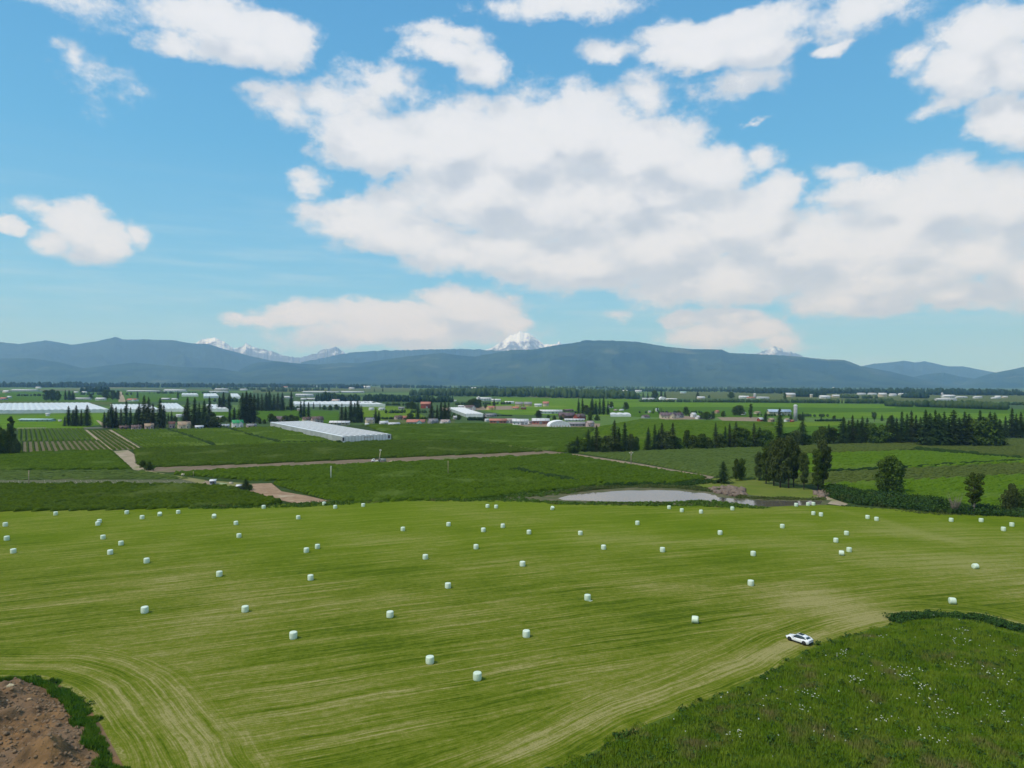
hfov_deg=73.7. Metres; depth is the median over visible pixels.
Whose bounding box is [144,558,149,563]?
hay bale
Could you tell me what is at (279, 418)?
house
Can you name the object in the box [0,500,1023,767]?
hay field
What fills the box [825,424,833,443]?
conifer tree
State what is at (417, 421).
house
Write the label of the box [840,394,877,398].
wood
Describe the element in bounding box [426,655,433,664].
hay bale
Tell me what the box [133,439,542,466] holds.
berry bushes
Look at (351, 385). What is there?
wood
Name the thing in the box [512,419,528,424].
barn
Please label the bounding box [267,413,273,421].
bushy tree
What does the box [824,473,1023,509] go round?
berry bushes
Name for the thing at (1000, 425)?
fir tree
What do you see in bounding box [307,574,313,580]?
hay bale
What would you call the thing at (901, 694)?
white flowers
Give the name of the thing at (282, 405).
conifer tree
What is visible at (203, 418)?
conifer tree
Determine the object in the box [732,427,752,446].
round tree
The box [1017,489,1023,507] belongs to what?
bushy tree
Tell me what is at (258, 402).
conifer tree
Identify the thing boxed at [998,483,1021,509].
bushy tree
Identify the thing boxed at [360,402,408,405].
tree line
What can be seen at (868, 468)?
field hedge
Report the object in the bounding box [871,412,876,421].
slender tree
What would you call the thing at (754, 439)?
conifer tree
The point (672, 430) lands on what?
conifer tree
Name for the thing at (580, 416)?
house
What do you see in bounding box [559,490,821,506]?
pond
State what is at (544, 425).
yard
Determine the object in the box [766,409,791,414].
barn
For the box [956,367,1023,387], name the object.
foothills
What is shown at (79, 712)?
tall grass
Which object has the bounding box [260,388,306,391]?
tree line
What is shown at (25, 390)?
barn
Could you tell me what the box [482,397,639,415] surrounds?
field
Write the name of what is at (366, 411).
field
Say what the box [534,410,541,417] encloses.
round tree
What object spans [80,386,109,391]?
wood
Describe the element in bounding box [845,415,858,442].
conifer tree
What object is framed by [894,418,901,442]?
conifer tree
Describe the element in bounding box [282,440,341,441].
field hedge
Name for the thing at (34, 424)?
field
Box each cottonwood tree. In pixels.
[753,451,762,477]
[760,445,770,483]
[763,440,778,485]
[770,437,787,487]
[781,435,798,487]
[791,441,800,486]
[797,452,810,488]
[811,449,825,489]
[817,439,832,484]
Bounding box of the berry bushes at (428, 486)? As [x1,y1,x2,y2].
[273,468,604,501]
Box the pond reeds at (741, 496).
[735,494,826,499]
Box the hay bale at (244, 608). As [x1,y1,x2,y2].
[241,605,248,612]
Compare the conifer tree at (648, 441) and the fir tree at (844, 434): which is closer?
the conifer tree at (648, 441)
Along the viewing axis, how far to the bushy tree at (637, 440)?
460.44 m
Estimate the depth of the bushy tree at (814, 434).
534.73 m
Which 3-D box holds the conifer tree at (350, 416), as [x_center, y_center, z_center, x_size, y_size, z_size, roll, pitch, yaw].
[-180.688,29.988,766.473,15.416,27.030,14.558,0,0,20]
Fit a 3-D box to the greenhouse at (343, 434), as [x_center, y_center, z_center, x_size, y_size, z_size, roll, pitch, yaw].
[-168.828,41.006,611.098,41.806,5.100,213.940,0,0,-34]
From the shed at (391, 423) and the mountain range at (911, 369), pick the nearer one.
the shed at (391, 423)
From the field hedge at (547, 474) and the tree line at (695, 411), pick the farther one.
the tree line at (695, 411)
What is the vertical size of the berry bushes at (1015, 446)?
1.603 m
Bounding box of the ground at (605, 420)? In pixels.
[0,383,1023,434]
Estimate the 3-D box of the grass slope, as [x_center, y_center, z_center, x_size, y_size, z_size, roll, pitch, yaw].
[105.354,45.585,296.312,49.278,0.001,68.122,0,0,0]
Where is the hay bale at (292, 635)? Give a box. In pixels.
[289,631,296,639]
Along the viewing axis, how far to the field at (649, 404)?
1471.76 m
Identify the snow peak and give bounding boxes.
[196,337,290,362]
[287,346,345,363]
[486,331,560,350]
[756,346,802,356]
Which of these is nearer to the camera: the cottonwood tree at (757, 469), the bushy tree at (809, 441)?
the cottonwood tree at (757, 469)
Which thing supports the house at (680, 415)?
on the ground at (605, 420)
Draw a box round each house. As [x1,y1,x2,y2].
[119,425,129,428]
[131,424,141,429]
[144,422,153,428]
[168,421,175,427]
[177,420,190,428]
[231,419,243,426]
[245,423,256,426]
[276,415,285,421]
[301,416,310,420]
[310,416,323,422]
[365,417,374,423]
[394,415,401,419]
[406,419,425,423]
[427,418,438,423]
[439,419,450,422]
[463,405,475,409]
[486,405,495,409]
[515,402,522,405]
[524,402,531,405]
[543,401,548,405]
[558,412,574,418]
[573,413,585,419]
[658,412,676,418]
[676,412,683,417]
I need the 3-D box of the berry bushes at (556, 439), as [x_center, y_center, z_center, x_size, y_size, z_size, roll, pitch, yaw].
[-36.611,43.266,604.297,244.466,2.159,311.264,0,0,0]
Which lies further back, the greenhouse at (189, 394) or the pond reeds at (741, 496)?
the greenhouse at (189, 394)
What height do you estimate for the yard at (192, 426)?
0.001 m
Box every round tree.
[42,390,49,399]
[48,389,55,400]
[54,390,61,400]
[101,389,110,397]
[108,390,116,399]
[407,413,413,418]
[408,401,414,409]
[470,398,477,405]
[476,399,481,407]
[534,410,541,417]
[623,402,628,408]
[651,390,658,397]
[682,407,689,414]
[683,430,690,447]
[696,434,707,447]
[701,411,711,419]
[727,392,735,397]
[732,405,745,414]
[732,406,737,414]
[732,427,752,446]
[732,459,739,478]
[738,458,746,479]
[743,431,752,446]
[757,429,775,446]
[827,427,840,442]
[872,455,906,491]
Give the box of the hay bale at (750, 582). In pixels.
[748,579,753,585]
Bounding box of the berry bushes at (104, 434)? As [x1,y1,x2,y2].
[89,429,122,439]
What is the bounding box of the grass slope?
[692,478,832,498]
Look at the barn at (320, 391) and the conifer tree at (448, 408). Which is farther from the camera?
the barn at (320, 391)
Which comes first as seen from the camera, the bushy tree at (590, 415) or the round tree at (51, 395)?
the bushy tree at (590, 415)
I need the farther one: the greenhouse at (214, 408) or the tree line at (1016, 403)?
the tree line at (1016, 403)
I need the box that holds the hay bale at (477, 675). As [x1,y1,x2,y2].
[473,671,481,680]
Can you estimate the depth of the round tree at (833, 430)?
529.09 m
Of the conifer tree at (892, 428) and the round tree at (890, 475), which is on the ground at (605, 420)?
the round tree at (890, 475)
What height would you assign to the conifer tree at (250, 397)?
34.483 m
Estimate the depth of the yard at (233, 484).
303.58 m
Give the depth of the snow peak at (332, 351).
21557.16 m
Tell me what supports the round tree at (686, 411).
on the ground at (605, 420)
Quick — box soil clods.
[0,677,93,767]
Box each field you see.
[0,391,213,401]
[0,401,111,404]
[0,413,102,428]
[0,480,195,483]
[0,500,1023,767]
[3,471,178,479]
[21,430,94,440]
[23,440,134,451]
[88,430,120,440]
[172,474,705,500]
[213,410,338,422]
[253,388,357,392]
[358,387,409,391]
[360,406,423,420]
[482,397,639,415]
[494,420,908,437]
[595,401,1023,423]
[595,402,894,407]
[666,392,761,398]
[717,417,757,420]
[762,393,1023,401]
[775,422,850,426]
[796,463,1020,483]
[805,412,1023,421]
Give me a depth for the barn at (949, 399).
2009.93 m
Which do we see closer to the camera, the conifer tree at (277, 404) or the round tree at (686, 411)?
the round tree at (686, 411)
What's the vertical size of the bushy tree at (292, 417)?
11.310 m
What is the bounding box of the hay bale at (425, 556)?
[423,554,428,559]
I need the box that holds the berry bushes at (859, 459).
[795,450,1023,472]
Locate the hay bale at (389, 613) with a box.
[386,610,393,617]
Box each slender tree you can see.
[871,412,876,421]
[963,472,985,510]
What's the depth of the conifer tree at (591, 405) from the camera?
984.69 m
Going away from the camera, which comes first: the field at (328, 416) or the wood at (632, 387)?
the field at (328, 416)
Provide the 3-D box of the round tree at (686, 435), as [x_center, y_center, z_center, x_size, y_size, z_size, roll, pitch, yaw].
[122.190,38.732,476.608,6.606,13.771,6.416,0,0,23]
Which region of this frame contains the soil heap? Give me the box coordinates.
[0,678,122,767]
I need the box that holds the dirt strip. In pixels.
[152,451,561,471]
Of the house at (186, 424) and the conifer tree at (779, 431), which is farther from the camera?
the house at (186, 424)
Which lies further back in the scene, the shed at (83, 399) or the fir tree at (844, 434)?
the shed at (83, 399)
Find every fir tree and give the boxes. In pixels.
[66,391,70,399]
[70,391,75,399]
[130,410,140,424]
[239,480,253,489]
[573,436,580,452]
[589,436,594,451]
[713,461,732,483]
[753,427,763,446]
[763,411,767,421]
[798,420,810,444]
[835,417,852,443]
[849,420,865,442]
[914,413,943,445]
[931,413,952,445]
[946,410,969,445]
[963,414,981,445]
[998,419,1008,444]
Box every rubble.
[708,485,747,496]
[812,489,829,496]
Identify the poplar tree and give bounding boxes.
[6,416,16,453]
[748,404,752,417]
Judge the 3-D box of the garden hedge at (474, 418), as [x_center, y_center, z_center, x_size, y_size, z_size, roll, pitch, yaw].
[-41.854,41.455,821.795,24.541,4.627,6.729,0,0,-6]
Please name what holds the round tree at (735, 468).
on the ground at (605, 420)
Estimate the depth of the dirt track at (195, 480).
315.00 m
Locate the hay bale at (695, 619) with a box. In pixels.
[692,616,698,622]
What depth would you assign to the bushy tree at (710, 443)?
471.28 m
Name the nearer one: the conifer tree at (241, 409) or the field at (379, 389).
the conifer tree at (241, 409)
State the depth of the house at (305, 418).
762.64 m
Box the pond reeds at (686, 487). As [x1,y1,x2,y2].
[556,484,719,493]
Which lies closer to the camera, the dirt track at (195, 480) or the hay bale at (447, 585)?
the hay bale at (447, 585)
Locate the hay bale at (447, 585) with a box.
[445,582,450,588]
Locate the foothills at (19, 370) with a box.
[0,358,315,383]
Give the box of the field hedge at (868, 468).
[825,459,1020,471]
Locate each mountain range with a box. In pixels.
[0,337,271,370]
[231,340,960,388]
[301,349,531,363]
[862,361,995,378]
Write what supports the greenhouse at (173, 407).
on the ground at (605, 420)
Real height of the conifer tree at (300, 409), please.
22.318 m
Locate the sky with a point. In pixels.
(821, 179)
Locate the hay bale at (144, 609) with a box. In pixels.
[141,606,148,613]
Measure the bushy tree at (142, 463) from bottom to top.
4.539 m
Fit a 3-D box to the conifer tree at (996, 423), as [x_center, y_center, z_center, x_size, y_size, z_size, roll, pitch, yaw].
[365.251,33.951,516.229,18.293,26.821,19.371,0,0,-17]
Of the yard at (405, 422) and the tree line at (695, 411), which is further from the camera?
the tree line at (695, 411)
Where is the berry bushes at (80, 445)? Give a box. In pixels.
[20,439,137,451]
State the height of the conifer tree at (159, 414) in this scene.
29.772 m
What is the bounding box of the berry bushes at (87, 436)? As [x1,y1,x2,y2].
[18,428,95,440]
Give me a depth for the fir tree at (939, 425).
510.87 m
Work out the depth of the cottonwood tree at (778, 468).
300.05 m
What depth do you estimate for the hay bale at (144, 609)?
133.09 m
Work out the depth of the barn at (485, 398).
1706.38 m
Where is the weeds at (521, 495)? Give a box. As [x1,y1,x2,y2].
[190,488,577,508]
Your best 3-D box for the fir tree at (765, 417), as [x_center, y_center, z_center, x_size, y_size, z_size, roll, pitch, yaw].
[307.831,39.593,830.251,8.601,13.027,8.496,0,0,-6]
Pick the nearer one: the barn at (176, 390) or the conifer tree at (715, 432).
the conifer tree at (715, 432)
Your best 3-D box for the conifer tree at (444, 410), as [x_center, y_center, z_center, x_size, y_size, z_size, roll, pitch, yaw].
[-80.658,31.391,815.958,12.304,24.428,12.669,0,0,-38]
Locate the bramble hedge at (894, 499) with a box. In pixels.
[821,483,1023,516]
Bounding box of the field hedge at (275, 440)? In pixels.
[255,435,280,441]
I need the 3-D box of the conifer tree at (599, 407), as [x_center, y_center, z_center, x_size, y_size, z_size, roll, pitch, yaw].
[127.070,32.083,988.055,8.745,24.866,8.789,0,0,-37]
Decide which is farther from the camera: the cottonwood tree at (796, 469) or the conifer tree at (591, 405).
the conifer tree at (591, 405)
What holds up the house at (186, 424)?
on the ground at (605, 420)
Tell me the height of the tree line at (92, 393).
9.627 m
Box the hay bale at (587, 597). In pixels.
[584,594,592,600]
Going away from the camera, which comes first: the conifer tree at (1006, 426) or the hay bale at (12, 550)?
the hay bale at (12, 550)
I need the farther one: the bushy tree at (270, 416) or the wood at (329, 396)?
the wood at (329, 396)
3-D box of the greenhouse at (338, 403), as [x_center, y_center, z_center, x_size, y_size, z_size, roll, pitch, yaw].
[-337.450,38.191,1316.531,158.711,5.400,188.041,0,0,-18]
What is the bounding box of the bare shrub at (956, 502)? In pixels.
[948,494,961,509]
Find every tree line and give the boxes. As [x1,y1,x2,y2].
[17,393,66,395]
[81,392,131,394]
[149,391,215,393]
[212,386,323,389]
[213,397,256,401]
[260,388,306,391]
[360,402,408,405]
[364,416,428,418]
[385,409,447,412]
[448,401,510,404]
[639,398,793,402]
[639,410,714,412]
[757,413,828,416]
[790,398,894,403]
[884,400,913,406]
[914,399,1009,409]
[1007,402,1023,404]
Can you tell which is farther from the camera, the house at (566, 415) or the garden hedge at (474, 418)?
the house at (566, 415)
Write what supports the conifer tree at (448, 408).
on the ground at (605, 420)
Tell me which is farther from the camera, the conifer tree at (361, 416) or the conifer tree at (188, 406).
the conifer tree at (361, 416)
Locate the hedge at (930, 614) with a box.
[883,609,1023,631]
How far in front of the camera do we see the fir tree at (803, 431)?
510.98 m
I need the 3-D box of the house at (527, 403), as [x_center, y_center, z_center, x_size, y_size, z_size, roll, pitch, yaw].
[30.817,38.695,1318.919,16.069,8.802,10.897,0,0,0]
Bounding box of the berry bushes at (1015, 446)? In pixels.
[799,438,1023,456]
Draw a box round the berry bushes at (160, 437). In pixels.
[113,428,209,447]
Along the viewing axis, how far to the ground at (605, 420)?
1579.84 m
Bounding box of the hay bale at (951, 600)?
[948,597,956,603]
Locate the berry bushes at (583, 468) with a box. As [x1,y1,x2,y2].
[173,453,706,483]
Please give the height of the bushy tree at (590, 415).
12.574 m
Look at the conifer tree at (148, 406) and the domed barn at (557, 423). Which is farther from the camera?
the domed barn at (557, 423)
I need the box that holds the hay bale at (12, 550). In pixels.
[10,548,15,553]
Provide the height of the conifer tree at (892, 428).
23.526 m
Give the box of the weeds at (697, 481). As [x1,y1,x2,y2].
[604,478,720,485]
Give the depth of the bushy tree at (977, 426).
509.37 m
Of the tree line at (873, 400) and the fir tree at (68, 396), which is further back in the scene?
the tree line at (873, 400)
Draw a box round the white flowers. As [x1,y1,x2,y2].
[706,627,1023,756]
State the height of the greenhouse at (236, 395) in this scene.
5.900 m
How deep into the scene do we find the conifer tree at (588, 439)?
445.82 m
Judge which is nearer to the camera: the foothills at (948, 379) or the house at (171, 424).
the house at (171, 424)
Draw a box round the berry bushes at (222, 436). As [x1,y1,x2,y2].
[171,426,335,444]
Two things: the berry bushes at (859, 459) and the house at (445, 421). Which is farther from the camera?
the house at (445, 421)
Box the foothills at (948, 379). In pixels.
[915,373,972,385]
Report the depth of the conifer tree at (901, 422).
533.12 m
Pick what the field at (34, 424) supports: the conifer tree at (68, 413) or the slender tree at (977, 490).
the conifer tree at (68, 413)
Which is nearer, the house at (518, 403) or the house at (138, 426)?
the house at (138, 426)
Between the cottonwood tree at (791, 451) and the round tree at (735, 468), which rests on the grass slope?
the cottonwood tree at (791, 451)
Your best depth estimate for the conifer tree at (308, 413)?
854.40 m
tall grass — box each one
[0,674,130,767]
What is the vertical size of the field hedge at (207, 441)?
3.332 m
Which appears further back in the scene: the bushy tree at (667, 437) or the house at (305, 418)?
the house at (305, 418)
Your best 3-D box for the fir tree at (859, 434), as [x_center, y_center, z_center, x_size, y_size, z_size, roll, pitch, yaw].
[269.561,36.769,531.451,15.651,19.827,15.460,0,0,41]
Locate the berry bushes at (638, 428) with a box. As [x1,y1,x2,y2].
[583,419,777,450]
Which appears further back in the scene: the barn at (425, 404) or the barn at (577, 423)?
the barn at (425, 404)
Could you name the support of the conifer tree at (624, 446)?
on the ground at (605, 420)
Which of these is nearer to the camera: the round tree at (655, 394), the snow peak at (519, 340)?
the round tree at (655, 394)
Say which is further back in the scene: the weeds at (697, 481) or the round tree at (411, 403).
the round tree at (411, 403)
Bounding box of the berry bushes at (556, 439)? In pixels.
[362,422,594,451]
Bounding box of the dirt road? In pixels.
[118,392,124,401]
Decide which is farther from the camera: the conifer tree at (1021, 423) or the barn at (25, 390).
the barn at (25, 390)
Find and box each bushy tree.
[0,429,8,453]
[10,438,21,453]
[138,460,145,467]
[144,461,154,470]
[203,413,223,427]
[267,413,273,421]
[270,416,278,421]
[280,415,290,421]
[288,415,294,420]
[565,440,578,452]
[576,439,587,451]
[582,405,592,414]
[587,411,593,420]
[595,437,608,451]
[598,436,616,451]
[626,434,635,450]
[632,436,639,450]
[655,431,678,449]
[675,438,685,448]
[686,435,701,448]
[702,437,715,448]
[713,433,728,447]
[790,430,803,444]
[803,435,812,444]
[810,431,816,442]
[814,426,830,442]
[863,422,884,442]
[875,424,895,441]
[886,415,895,423]
[962,418,990,445]
[976,417,1003,445]
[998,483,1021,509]
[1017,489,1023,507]
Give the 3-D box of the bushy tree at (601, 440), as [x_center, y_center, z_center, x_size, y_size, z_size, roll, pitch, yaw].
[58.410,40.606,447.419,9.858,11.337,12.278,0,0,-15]
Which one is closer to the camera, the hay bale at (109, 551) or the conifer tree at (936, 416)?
the hay bale at (109, 551)
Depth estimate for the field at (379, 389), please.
3941.39 m
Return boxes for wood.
[0,381,102,387]
[36,383,410,385]
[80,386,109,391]
[88,382,234,387]
[218,383,341,387]
[315,391,409,401]
[339,384,367,387]
[380,384,530,388]
[409,387,546,396]
[409,395,453,401]
[513,385,1019,390]
[544,387,639,398]
[604,388,750,391]
[733,387,887,393]
[789,390,826,396]
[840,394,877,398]
[854,387,1023,395]
[901,392,929,397]
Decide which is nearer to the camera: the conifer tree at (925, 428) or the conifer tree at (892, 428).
the conifer tree at (925, 428)
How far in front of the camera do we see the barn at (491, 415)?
906.64 m
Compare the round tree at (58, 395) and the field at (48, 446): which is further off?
the round tree at (58, 395)
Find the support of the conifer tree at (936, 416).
on the field
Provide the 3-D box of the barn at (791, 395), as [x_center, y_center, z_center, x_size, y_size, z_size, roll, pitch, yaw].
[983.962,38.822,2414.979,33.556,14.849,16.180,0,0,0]
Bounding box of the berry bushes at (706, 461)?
[579,446,784,479]
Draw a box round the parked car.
[786,633,813,645]
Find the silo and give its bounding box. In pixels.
[794,404,796,420]
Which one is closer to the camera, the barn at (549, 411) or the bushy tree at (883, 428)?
the bushy tree at (883, 428)
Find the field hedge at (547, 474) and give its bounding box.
[513,466,577,479]
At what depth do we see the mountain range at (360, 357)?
17495.31 m
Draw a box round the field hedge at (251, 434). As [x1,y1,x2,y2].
[220,425,254,435]
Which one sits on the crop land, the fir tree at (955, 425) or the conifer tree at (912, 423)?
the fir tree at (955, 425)
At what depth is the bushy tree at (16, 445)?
410.82 m
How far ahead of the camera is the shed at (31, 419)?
750.01 m
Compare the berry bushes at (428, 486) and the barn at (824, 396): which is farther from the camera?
the barn at (824, 396)
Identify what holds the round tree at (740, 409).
on the ground at (605, 420)
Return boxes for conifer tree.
[64,406,71,425]
[68,410,75,425]
[70,405,78,425]
[75,411,83,425]
[80,405,95,425]
[100,412,106,427]
[104,403,115,427]
[111,407,118,427]
[117,408,123,427]
[120,401,129,425]
[127,407,133,427]
[130,402,144,427]
[138,395,149,427]
[143,397,153,423]
[146,404,157,426]
[153,398,165,427]
[160,405,167,427]
[180,397,192,422]
[180,407,189,420]
[189,398,199,426]
[195,403,201,424]
[197,400,207,427]
[204,396,212,426]
[216,396,222,406]
[219,391,226,406]
[226,394,232,409]
[226,409,231,421]
[230,408,237,419]
[235,393,247,422]
[239,391,251,421]
[244,392,255,422]
[248,395,259,422]
[256,393,260,410]
[258,394,264,410]
[261,393,271,410]
[265,390,273,410]
[274,393,281,410]
[278,392,286,410]
[288,391,294,410]
[297,401,303,417]
[301,400,305,416]
[306,402,310,416]
[338,404,344,420]
[343,406,349,420]
[345,400,354,421]
[352,400,364,422]
[359,405,365,421]
[376,411,380,423]
[414,403,420,418]
[426,401,434,418]
[435,405,438,418]
[438,402,443,419]
[441,401,448,419]
[444,403,452,419]
[576,398,581,413]
[582,429,592,451]
[589,398,594,414]
[591,425,600,451]
[594,402,598,414]
[597,398,601,414]
[601,396,606,414]
[608,420,623,451]
[615,429,623,450]
[619,423,631,451]
[643,426,653,449]
[652,425,658,449]
[653,430,662,449]
[658,423,665,449]
[668,423,680,448]
[712,423,720,447]
[723,427,727,446]
[725,423,733,446]
[729,422,741,446]
[747,423,758,446]
[773,409,786,438]
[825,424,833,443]
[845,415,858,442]
[847,420,852,439]
[857,416,870,442]
[864,418,869,442]
[888,415,904,441]
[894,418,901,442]
[898,412,909,442]
[904,410,917,442]
[904,415,912,441]
[914,415,919,441]
[915,410,936,445]
[917,416,922,435]
[933,410,942,444]
[937,412,956,444]
[955,417,966,444]
[960,412,974,444]
[977,410,985,438]
[987,412,1002,444]
[989,413,1008,444]
[1002,417,1009,436]
[1007,409,1019,437]
[1013,413,1023,437]
[1018,412,1023,437]
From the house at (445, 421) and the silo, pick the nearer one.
the house at (445, 421)
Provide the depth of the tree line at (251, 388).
3460.15 m
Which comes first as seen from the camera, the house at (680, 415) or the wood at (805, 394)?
the house at (680, 415)
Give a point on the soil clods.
(25, 730)
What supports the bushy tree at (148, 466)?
on the ground at (605, 420)
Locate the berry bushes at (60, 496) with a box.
[0,481,282,511]
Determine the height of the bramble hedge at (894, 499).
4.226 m
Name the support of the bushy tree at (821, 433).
on the ground at (605, 420)
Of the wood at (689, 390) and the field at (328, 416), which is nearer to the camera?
the field at (328, 416)
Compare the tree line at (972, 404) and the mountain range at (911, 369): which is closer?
the tree line at (972, 404)
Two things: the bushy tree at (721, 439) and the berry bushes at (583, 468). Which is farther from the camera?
the bushy tree at (721, 439)
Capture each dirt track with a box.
[5,428,83,429]
[86,430,111,449]
[110,430,139,447]
[114,450,156,471]
[136,469,205,482]
[249,483,326,502]
[572,454,712,478]
[814,496,846,505]
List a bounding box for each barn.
[11,389,39,390]
[127,390,161,391]
[164,389,186,391]
[209,391,228,392]
[295,394,313,396]
[302,391,339,392]
[329,421,350,424]
[341,391,364,392]
[420,402,430,407]
[477,397,491,400]
[484,413,496,416]
[489,418,506,422]
[505,418,514,422]
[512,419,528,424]
[532,418,549,423]
[540,410,562,413]
[547,420,570,426]
[568,422,585,425]
[585,421,594,426]
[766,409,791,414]
[786,393,795,396]
[818,395,830,397]
[878,393,886,396]
[934,398,956,400]
[941,395,954,397]
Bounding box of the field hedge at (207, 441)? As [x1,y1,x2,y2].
[164,427,215,444]
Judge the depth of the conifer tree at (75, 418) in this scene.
674.60 m
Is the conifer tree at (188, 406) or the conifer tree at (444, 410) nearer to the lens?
the conifer tree at (188, 406)
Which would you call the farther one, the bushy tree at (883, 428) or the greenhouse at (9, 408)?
the greenhouse at (9, 408)
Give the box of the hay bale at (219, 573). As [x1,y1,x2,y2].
[216,570,222,576]
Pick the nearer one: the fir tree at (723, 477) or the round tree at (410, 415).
the fir tree at (723, 477)
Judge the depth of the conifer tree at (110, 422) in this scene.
649.62 m
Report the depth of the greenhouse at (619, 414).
936.22 m
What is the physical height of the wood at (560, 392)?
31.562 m
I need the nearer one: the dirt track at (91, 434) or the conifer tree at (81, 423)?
the dirt track at (91, 434)
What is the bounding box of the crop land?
[4,425,1023,508]
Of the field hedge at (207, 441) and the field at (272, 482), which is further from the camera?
the field hedge at (207, 441)
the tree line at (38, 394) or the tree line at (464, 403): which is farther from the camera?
the tree line at (38, 394)
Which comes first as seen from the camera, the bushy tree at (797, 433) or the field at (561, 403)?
the bushy tree at (797, 433)
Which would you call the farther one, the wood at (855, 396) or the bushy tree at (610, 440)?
the wood at (855, 396)
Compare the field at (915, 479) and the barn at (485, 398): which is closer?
the field at (915, 479)
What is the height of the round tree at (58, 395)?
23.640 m
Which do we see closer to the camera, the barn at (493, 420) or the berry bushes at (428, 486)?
the berry bushes at (428, 486)
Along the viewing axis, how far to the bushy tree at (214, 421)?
666.00 m
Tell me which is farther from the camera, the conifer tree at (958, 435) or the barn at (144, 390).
the barn at (144, 390)
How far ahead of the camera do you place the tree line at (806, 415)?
966.58 m
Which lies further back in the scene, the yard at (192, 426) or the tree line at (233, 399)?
the tree line at (233, 399)
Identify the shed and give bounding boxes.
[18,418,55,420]
[75,398,91,399]
[209,479,216,484]
[386,422,400,424]
[564,418,584,420]
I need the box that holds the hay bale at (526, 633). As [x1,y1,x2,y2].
[523,629,529,637]
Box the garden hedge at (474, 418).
[467,417,486,419]
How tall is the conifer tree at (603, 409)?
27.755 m
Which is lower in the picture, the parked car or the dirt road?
the parked car
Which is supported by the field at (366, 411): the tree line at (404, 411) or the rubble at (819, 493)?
the tree line at (404, 411)
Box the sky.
[0,0,1023,371]
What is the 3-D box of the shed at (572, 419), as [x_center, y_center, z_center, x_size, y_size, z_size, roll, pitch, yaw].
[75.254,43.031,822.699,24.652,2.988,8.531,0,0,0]
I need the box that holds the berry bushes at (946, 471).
[792,462,1023,484]
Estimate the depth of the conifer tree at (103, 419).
650.88 m
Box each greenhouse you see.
[0,402,108,413]
[110,404,158,412]
[160,403,184,411]
[182,393,197,395]
[204,393,218,397]
[206,404,227,411]
[230,393,240,398]
[270,421,390,442]
[293,401,384,406]
[449,407,483,416]
[610,412,630,416]
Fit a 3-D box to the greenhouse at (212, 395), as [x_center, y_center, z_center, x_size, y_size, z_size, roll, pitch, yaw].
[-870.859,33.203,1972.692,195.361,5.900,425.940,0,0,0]
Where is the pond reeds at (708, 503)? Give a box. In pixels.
[544,499,769,508]
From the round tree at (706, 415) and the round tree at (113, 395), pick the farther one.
the round tree at (113, 395)
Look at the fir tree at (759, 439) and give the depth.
488.40 m
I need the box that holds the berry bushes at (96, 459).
[0,449,131,470]
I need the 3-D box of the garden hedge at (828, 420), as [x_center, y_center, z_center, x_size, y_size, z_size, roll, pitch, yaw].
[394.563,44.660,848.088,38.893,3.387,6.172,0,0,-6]
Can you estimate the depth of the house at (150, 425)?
638.57 m
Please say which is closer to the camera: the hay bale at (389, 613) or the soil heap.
the soil heap
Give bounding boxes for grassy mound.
[562,624,1023,767]
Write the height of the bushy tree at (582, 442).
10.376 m
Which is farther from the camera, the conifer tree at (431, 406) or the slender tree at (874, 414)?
the slender tree at (874, 414)
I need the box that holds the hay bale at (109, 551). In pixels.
[107,549,112,554]
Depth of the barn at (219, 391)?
2616.48 m
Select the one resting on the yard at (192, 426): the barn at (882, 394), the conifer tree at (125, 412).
the conifer tree at (125, 412)
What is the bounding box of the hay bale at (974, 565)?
[971,563,978,568]
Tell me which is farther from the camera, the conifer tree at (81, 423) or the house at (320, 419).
the house at (320, 419)
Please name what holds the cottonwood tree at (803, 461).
on the grass slope
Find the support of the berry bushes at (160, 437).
on the field
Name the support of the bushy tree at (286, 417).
on the ground at (605, 420)
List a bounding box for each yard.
[113,425,245,427]
[216,481,251,487]
[384,419,455,423]
[442,406,511,409]
[511,423,599,426]
[661,416,694,419]
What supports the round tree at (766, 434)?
on the ground at (605, 420)
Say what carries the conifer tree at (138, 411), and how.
on the yard at (192, 426)
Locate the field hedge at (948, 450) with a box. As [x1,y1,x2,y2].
[914,446,1022,457]
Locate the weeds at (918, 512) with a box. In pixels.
[841,505,1023,517]
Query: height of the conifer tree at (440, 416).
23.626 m
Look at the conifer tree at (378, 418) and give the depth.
745.77 m
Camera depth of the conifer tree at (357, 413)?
765.66 m
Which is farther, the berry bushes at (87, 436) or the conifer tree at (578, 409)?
the conifer tree at (578, 409)
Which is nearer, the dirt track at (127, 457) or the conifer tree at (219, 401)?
the dirt track at (127, 457)
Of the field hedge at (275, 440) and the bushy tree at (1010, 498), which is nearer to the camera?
the bushy tree at (1010, 498)
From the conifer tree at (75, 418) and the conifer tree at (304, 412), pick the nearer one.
the conifer tree at (75, 418)
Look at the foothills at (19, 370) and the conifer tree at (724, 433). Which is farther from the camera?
the foothills at (19, 370)
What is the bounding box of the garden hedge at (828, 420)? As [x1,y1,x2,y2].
[814,419,841,420]
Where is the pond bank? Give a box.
[506,486,831,506]
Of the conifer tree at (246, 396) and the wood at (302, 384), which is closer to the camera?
the conifer tree at (246, 396)

